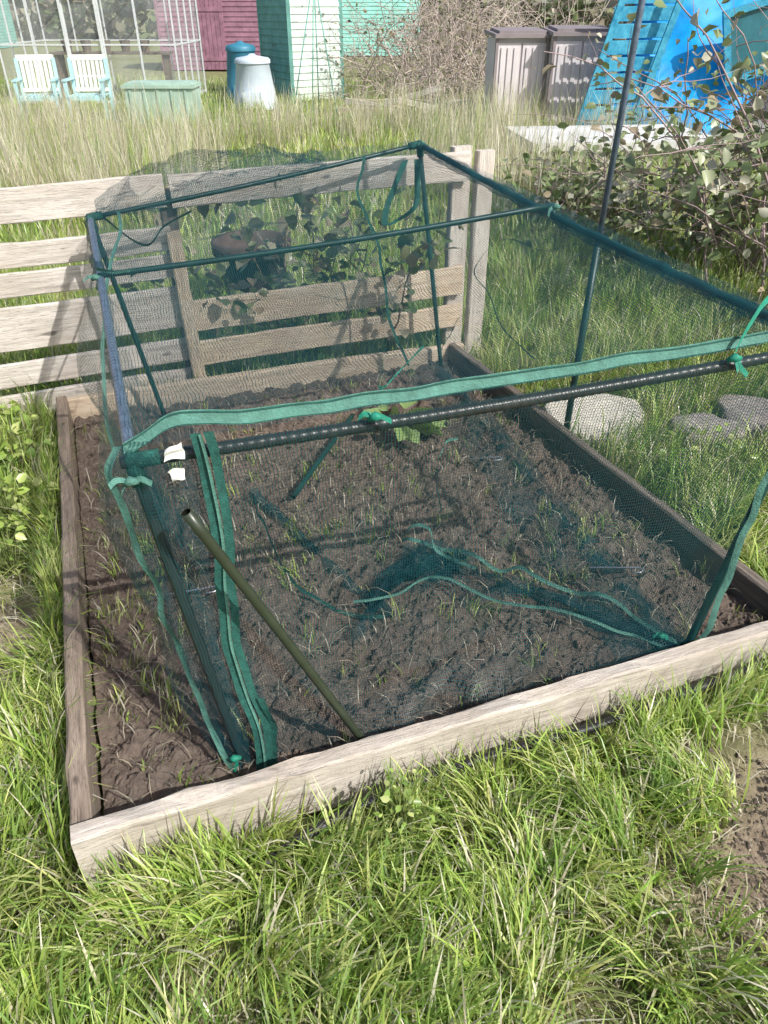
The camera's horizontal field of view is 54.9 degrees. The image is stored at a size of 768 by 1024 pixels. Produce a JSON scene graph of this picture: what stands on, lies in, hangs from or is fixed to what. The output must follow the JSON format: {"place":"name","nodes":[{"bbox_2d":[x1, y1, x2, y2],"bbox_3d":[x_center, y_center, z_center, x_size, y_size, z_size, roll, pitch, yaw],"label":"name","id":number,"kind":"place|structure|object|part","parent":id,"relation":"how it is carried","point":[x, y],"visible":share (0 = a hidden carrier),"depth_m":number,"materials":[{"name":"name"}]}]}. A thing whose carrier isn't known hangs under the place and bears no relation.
{"place":"outdoors","nodes":[
{"label":"outdoors","id":0,"kind":"place"},
{"bbox_2d":[9,0,631,8],"label":"sky","id":1,"kind":"structure","parent":0,"point":[612,3],"materials":[{"name":"white"}]},
{"bbox_2d":[0,9,767,1023],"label":"ground","id":2,"kind":"structure","parent":0,"point":[124,65],"depth_m":1.76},
{"bbox_2d":[0,0,18,47],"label":"garden shed","id":3,"kind":"structure","parent":2,"relation":"on","point":[4,38],"depth_m":33.66,"materials":[{"name":"teal paint"}]},
{"bbox_2d":[0,400,31,427],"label":"weed plant","id":4,"kind":"object","parent":2,"relation":"on","point":[14,404],"visible":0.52,"depth_m":3.23,"materials":[{"name":"green plant"}]},
{"bbox_2d":[0,414,55,483],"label":"weed plant","id":5,"kind":"object","parent":2,"relation":"on","point":[14,455],"visible":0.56,"depth_m":2.96,"materials":[{"name":"green plant"}]},
{"bbox_2d":[0,473,59,532],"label":"weed plant","id":6,"kind":"object","parent":2,"relation":"on","point":[21,478],"visible":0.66,"depth_m":2.66,"materials":[{"name":"green plant"}]},
{"bbox_2d":[0,511,61,577],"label":"weed plant","id":7,"kind":"object","parent":2,"relation":"on","point":[9,564],"visible":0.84,"depth_m":2.46,"materials":[{"name":"green plant"}]},
{"bbox_2d":[11,54,63,126],"bbox_3d":[-5.505,-6.716,11.790,0.630,0.962,0.586,-7,35,-10],"label":"garden chair","id":8,"kind":"object","parent":2,"relation":"on","point":[39,58],"visible":0.71,"depth_m":11.81,"materials":[{"name":"teal paint"}]},
{"bbox_2d":[0,390,101,925],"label":"grass","id":9,"kind":"structure","parent":2,"relation":"on","point":[58,852],"depth_m":1.98,"materials":[{"name":"green plant"}]},
{"bbox_2d":[61,54,116,122],"bbox_3d":[-4.722,-6.745,11.832,0.630,0.962,0.586,-3,34,-4],"label":"garden chair","id":10,"kind":"object","parent":2,"relation":"on","point":[101,58],"visible":0.76,"depth_m":11.85,"materials":[{"name":"teal paint"}]},
{"bbox_2d":[0,0,206,104],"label":"greenhouse","id":11,"kind":"object","parent":2,"relation":"on","point":[143,45],"visible":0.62,"depth_m":15.02,"materials":[{"name":"metal"}]},
{"bbox_2d":[56,0,109,102],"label":"door","id":12,"kind":"structure","parent":11,"relation":"in","point":[58,4],"depth_m":13.61,"materials":[{"name":"metal"}]},
{"bbox_2d":[121,80,202,123],"bbox_3d":[-3.600,-6.724,12.121,1.140,0.580,0.660,0,34,0],"label":"storage box","id":13,"kind":"object","parent":2,"relation":"on","point":[182,86],"visible":0.62,"depth_m":11.82,"materials":[{"name":"green plastic"}]},
{"bbox_2d":[153,0,259,70],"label":"garden shed","id":14,"kind":"structure","parent":2,"relation":"on","point":[223,24],"depth_m":21.24,"materials":[{"name":"purple paint"}]},
{"bbox_2d":[196,0,226,69],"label":"door","id":15,"kind":"structure","parent":14,"relation":"in","point":[210,12],"depth_m":21.29,"materials":[{"name":"purple paint"}]},
{"bbox_2d":[225,41,255,100],"bbox_3d":[-2.850,-8.872,14.877,0.760,1.030,0.784,0,34,0],"label":"barrel","id":16,"kind":"object","parent":2,"relation":"on","point":[237,49],"visible":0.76,"depth_m":14.57,"materials":[{"name":"blue plastic"}]},
{"bbox_2d":[0,145,494,416],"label":"wooden fence","id":17,"kind":"object","parent":2,"relation":"on","point":[41,325],"visible":0.61,"depth_m":3.32,"materials":[{"name":"beige wood"}]},
{"bbox_2d":[211,230,290,293],"bbox_3d":[-0.800,-1.460,4.575,0.480,0.440,0.480,0,34,0],"label":"plant pot","id":18,"kind":"object","parent":2,"relation":"on","point":[255,250],"visible":0.3,"depth_m":4.41,"materials":[{"name":"red ceramic"}]},
{"bbox_2d":[234,53,276,109],"bbox_3d":[-2.420,-8.020,13.765,0.840,0.880,0.862,0,34,0],"label":"compost bin","id":19,"kind":"object","parent":2,"relation":"on","point":[252,67],"visible":0.77,"depth_m":13.53,"materials":[{"name":"white plastic"}]},
{"bbox_2d":[121,173,464,361],"bbox_3d":[-0.450,-1.294,3.841,1.723,1.005,1.278,0,34,0],"label":"bramble bush","id":20,"kind":"object","parent":2,"relation":"on","point":[352,254],"visible":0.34,"depth_m":3.75,"materials":[{"name":"green plant"}]},
{"bbox_2d":[256,0,344,102],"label":"garden shed","id":21,"kind":"structure","parent":2,"relation":"on","point":[281,25],"depth_m":14.54,"materials":[{"name":"green paint"}]},
{"bbox_2d":[293,0,337,118],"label":"cane tripod","id":22,"kind":"object","parent":2,"relation":"on","point":[314,2],"visible":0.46,"depth_m":11.57,"materials":[{"name":"teal paint"}]},
{"bbox_2d":[8,0,635,40],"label":"distant hedge","id":23,"kind":"object","parent":2,"relation":"on","point":[84,19],"visible":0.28,"depth_m":40.95,"materials":[{"name":"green plant"}]},
{"bbox_2d":[338,107,392,114],"bbox_3d":[-0.316,-6.658,12.276,1.000,0.101,0.037,14,37,21],"label":"timber offcut","id":24,"kind":"object","parent":2,"relation":"on","point":[361,109],"visible":0.23,"depth_m":12.33,"materials":[{"name":"beige wood"}]},
{"bbox_2d":[349,99,381,104],"bbox_3d":[-0.242,-7.389,13.329,1.001,0.096,0.036,11,36,19],"label":"timber offcut","id":25,"kind":"object","parent":2,"relation":"on","point":[374,101],"visible":0.09,"depth_m":13.27,"materials":[{"name":"beige wood"}]},
{"bbox_2d":[342,0,419,55],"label":"garden shed","id":26,"kind":"structure","parent":2,"relation":"on","point":[371,11],"depth_m":27.44,"materials":[{"name":"teal paint"}]},
{"bbox_2d":[0,459,767,1023],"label":"lawn grass","id":27,"kind":"structure","parent":2,"relation":"on","point":[556,853],"depth_m":1.52,"materials":[{"name":"green plant"}]},
{"bbox_2d":[0,216,767,536],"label":"meadow grass","id":28,"kind":"structure","parent":2,"relation":"on","point":[750,284],"depth_m":4.07,"materials":[{"name":"green plant"}]},
{"bbox_2d":[0,71,767,249],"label":"field grass","id":29,"kind":"structure","parent":2,"relation":"on","point":[59,224],"depth_m":8.86,"materials":[{"name":"green plant"}]},
{"bbox_2d":[399,98,457,113],"bbox_3d":[0.739,-6.675,12.183,1.017,0.099,0.036,8,34,-8],"label":"timber offcut","id":30,"kind":"object","parent":29,"relation":"on","point":[400,100],"visible":0.19,"depth_m":12.15,"materials":[{"name":"grey wood"}]},
{"bbox_2d":[0,489,767,1023],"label":"dead grass thatch","id":31,"kind":"object","parent":2,"relation":"on","point":[664,953],"visible":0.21,"depth_m":1.53,"materials":[{"name":"plant"}]},
{"bbox_2d":[20,639,767,971],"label":"grass","id":32,"kind":"structure","parent":2,"relation":"on","point":[732,682],"depth_m":1.74,"materials":[{"name":"green plant"}]},
{"bbox_2d":[366,768,441,856],"bbox_3d":[0.037,0.682,1.653,0.156,0.189,0.160,-19,39,-25],"label":"weed plant","id":33,"kind":"object","parent":2,"relation":"on","point":[398,809],"visible":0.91,"depth_m":1.64,"materials":[{"name":"green plant"}]},
{"bbox_2d":[56,342,767,886],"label":"raised bed","id":34,"kind":"object","parent":2,"relation":"on","point":[342,774],"visible":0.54,"depth_m":1.89,"materials":[{"name":"brown wood"}]},
{"bbox_2d":[74,360,767,815],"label":"bed soil","id":35,"kind":"structure","parent":34,"relation":"in","point":[108,719],"depth_m":2.37,"materials":[{"name":"brown soil"}]},
{"bbox_2d":[153,586,215,597],"bbox_3d":[-0.617,0.255,2.300,0.206,0.026,0.030,-5,35,-7],"label":"tent peg","id":36,"kind":"object","parent":35,"relation":"on","point":[192,590],"visible":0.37,"depth_m":2.31,"materials":[{"name":"metal"}]},
{"bbox_2d":[181,508,365,739],"bbox_3d":[-0.190,0.308,1.603,0.366,0.848,0.023,-13,37,-19],"label":"loose pole","id":37,"kind":"object","parent":35,"relation":"on","point":[205,536],"visible":0.93,"depth_m":1.50,"materials":[{"name":"green plastic"}]},
{"bbox_2d":[290,413,354,499],"bbox_3d":[-0.239,-0.241,3.016,0.022,0.031,0.680,10,36,14],"label":"loose pole","id":38,"kind":"object","parent":35,"relation":"on","point":[348,419],"visible":0.57,"depth_m":2.93,"materials":[{"name":"green plastic"}]},
{"bbox_2d":[358,400,447,442],"bbox_3d":[0.078,-0.387,3.201,0.355,0.164,0.342,-24,41,-31],"label":"leafy plant","id":39,"kind":"object","parent":35,"relation":"on","point":[395,409],"visible":0.44,"depth_m":3.19,"materials":[{"name":"green plant"}]},
{"bbox_2d":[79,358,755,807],"bbox_3d":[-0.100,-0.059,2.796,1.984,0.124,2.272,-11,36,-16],"label":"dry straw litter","id":40,"kind":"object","parent":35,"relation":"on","point":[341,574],"visible":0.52,"depth_m":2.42,"materials":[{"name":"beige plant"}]},
{"bbox_2d":[78,368,762,788],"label":"bed weeds","id":41,"kind":"object","parent":35,"relation":"on","point":[112,650],"visible":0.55,"depth_m":2.38,"materials":[{"name":"green plant"}]},
{"bbox_2d":[76,140,767,775],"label":"net cage","id":42,"kind":"object","parent":35,"relation":"on","point":[134,462],"visible":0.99,"depth_m":1.91,"materials":[{"name":"fabric"}]},
{"bbox_2d":[470,456,502,460],"bbox_3d":[0.418,-0.214,3.003,0.134,0.006,0.030,-5,35,-7],"label":"tent peg","id":43,"kind":"object","parent":35,"relation":"on","point":[490,457],"visible":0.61,"depth_m":3.01,"materials":[{"name":"metal"}]},
{"bbox_2d":[589,567,643,572],"bbox_3d":[0.747,0.185,2.367,0.173,0.006,0.030,0,34,0],"label":"tent peg","id":44,"kind":"object","parent":35,"relation":"on","point":[617,568],"visible":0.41,"depth_m":2.37,"materials":[{"name":"metal"}]},
{"bbox_2d":[385,85,439,104],"bbox_3d":[0.457,-7.044,12.528,1.035,0.099,0.043,-1,31,25],"label":"timber offcut","id":45,"kind":"object","parent":2,"relation":"on","point":[431,90],"visible":0.45,"depth_m":12.42,"materials":[{"name":"grey wood"}]},
{"bbox_2d":[385,98,442,104],"bbox_3d":[0.515,-6.995,12.626,1.000,0.096,0.035,8,35,9],"label":"timber offcut","id":46,"kind":"object","parent":45,"relation":"on","point":[429,101],"visible":0.23,"depth_m":12.57,"materials":[{"name":"grey wood"}]},
{"bbox_2d":[273,0,611,115],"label":"twiggy bush","id":47,"kind":"object","parent":2,"relation":"on","point":[436,70],"visible":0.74,"depth_m":14.23,"materials":[{"name":"brown plant"}]},
{"bbox_2d":[342,0,630,82],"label":"twiggy bush","id":48,"kind":"object","parent":2,"relation":"on","point":[504,8],"visible":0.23,"depth_m":17.72,"materials":[{"name":"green plant"}]},
{"bbox_2d":[244,661,767,887],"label":"black hose","id":49,"kind":"object","parent":2,"relation":"on","point":[610,720],"visible":0.37,"depth_m":1.83,"materials":[{"name":"plastic"}]},
{"bbox_2d":[483,27,551,125],"bbox_3d":[2.049,-6.831,11.633,0.880,1.328,0.742,-4,35,-6],"label":"storage cupboard","id":50,"kind":"object","parent":2,"relation":"on","point":[517,52],"visible":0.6,"depth_m":11.29,"materials":[{"name":"beige plastic"}]},
{"bbox_3d":[1.890,-6.598,11.415,0.360,1.090,0.050,-4,35,-6],"label":"door","id":51,"kind":"part","parent":50,"relation":"part of","materials":[{"name":"beige plastic"}]},
{"bbox_3d":[2.277,-6.625,11.454,0.360,1.090,0.050,-4,35,-6],"label":"door","id":52,"kind":"part","parent":50,"relation":"part of","materials":[{"name":"beige plastic"}]},
{"bbox_2d":[542,25,613,124],"bbox_3d":[2.937,-6.731,11.461,0.960,1.358,0.742,-2,34,-2],"label":"storage cupboard","id":53,"kind":"object","parent":2,"relation":"on","point":[572,40],"visible":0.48,"depth_m":11.12,"materials":[{"name":"beige plastic"}]},
{"bbox_3d":[2.737,-6.505,11.252,0.400,1.120,0.050,-2,34,-2],"label":"door","id":54,"kind":"part","parent":53,"relation":"part of","materials":[{"name":"beige plastic"}]},
{"bbox_3d":[3.166,-6.517,11.270,0.400,1.120,0.050,-2,34,-2],"label":"door","id":55,"kind":"part","parent":53,"relation":"part of","materials":[{"name":"beige plastic"}]},
{"bbox_2d":[543,394,644,447],"bbox_3d":[0.982,-0.434,3.418,0.473,0.058,0.486,0,34,0],"label":"stepping stone","id":56,"kind":"object","parent":2,"relation":"on","point":[594,415],"visible":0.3,"depth_m":3.41,"materials":[{"name":"grey stone"}]},
{"bbox_2d":[564,0,645,429],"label":"tall pole","id":57,"kind":"object","parent":2,"relation":"on","point":[625,90],"visible":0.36,"depth_m":2.59,"materials":[{"name":"green metal"}]},
{"bbox_2d":[505,124,725,162],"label":"paving slab","id":58,"kind":"structure","parent":2,"relation":"on","point":[628,138],"depth_m":9.26,"materials":[{"name":"concrete"}]},
{"bbox_2d":[495,0,767,303],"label":"bramble bush","id":59,"kind":"object","parent":2,"relation":"on","point":[689,199],"visible":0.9,"depth_m":4.88,"materials":[{"name":"green plant"}]},
{"bbox_2d":[532,721,767,1012],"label":"bare patch clods","id":60,"kind":"object","parent":2,"relation":"on","point":[747,845],"visible":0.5,"depth_m":1.69,"materials":[{"name":"soil"}]},
{"bbox_2d":[575,0,767,135],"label":"blue lean to","id":61,"kind":"object","parent":2,"relation":"on","point":[660,50],"visible":0.54,"depth_m":10.60,"materials":[{"name":"paint"}]},
{"bbox_2d":[722,0,767,86],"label":"window frame","id":62,"kind":"structure","parent":61,"relation":"in","point":[726,27],"depth_m":10.24,"materials":[{"name":"blue paint"}]},
{"bbox_2d":[731,5,767,75],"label":"window pane","id":63,"kind":"structure","parent":61,"relation":"in","point":[750,23],"depth_m":10.33,"materials":[{"name":"teal glass"}]},
{"bbox_2d":[668,412,746,450],"bbox_3d":[1.450,-0.366,3.308,0.348,0.072,0.263,0,34,0],"label":"stepping stone","id":64,"kind":"object","parent":2,"relation":"on","point":[711,423],"visible":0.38,"depth_m":3.28,"materials":[{"name":"grey stone"}]},
{"bbox_2d":[657,422,758,478],"bbox_3d":[1.296,-0.228,2.985,0.386,0.187,0.294,0,34,0],"label":"weed plant","id":65,"kind":"object","parent":2,"relation":"on","point":[716,428],"visible":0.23,"depth_m":2.99,"materials":[{"name":"green plant"}]},
{"bbox_2d":[711,394,767,437],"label":"stepping stone","id":66,"kind":"object","parent":2,"relation":"on","point":[739,403],"visible":0.5,"depth_m":3.42,"materials":[{"name":"grey stone"}]},
{"bbox_3d":[-0.076,-6.804,12.469,1.002,0.101,0.036,16,37,16],"label":"timber offcut","id":67,"kind":"object","parent":2,"relation":"on","visible":0},
{"bbox_2d":[345,97,396,112],"bbox_3d":[-0.220,-6.895,12.524,1.004,0.100,0.037,21,39,20],"label":"timber offcut","id":68,"kind":"object","parent":67,"relation":"on","point":[347,101],"visible":0.3,"depth_m":12.59,"materials":[{"name":"grey wood"}]},
{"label":"timber offcut","id":69,"kind":"object","parent":2,"relation":"on","visible":0},
{"bbox_2d":[429,97,482,110],"bbox_3d":[1.128,-6.753,12.264,1.013,0.095,0.036,-3,33,12],"label":"timber offcut","id":70,"kind":"object","parent":69,"relation":"on","point":[458,104],"visible":0.26,"depth_m":12.22,"materials":[{"name":"brown wood"}]},
{"bbox_2d":[0,61,767,230],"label":"dry tall grass","id":71,"kind":"structure","parent":0,"point":[168,143],"depth_m":8.83,"materials":[{"name":"beige plant"}]}
]}

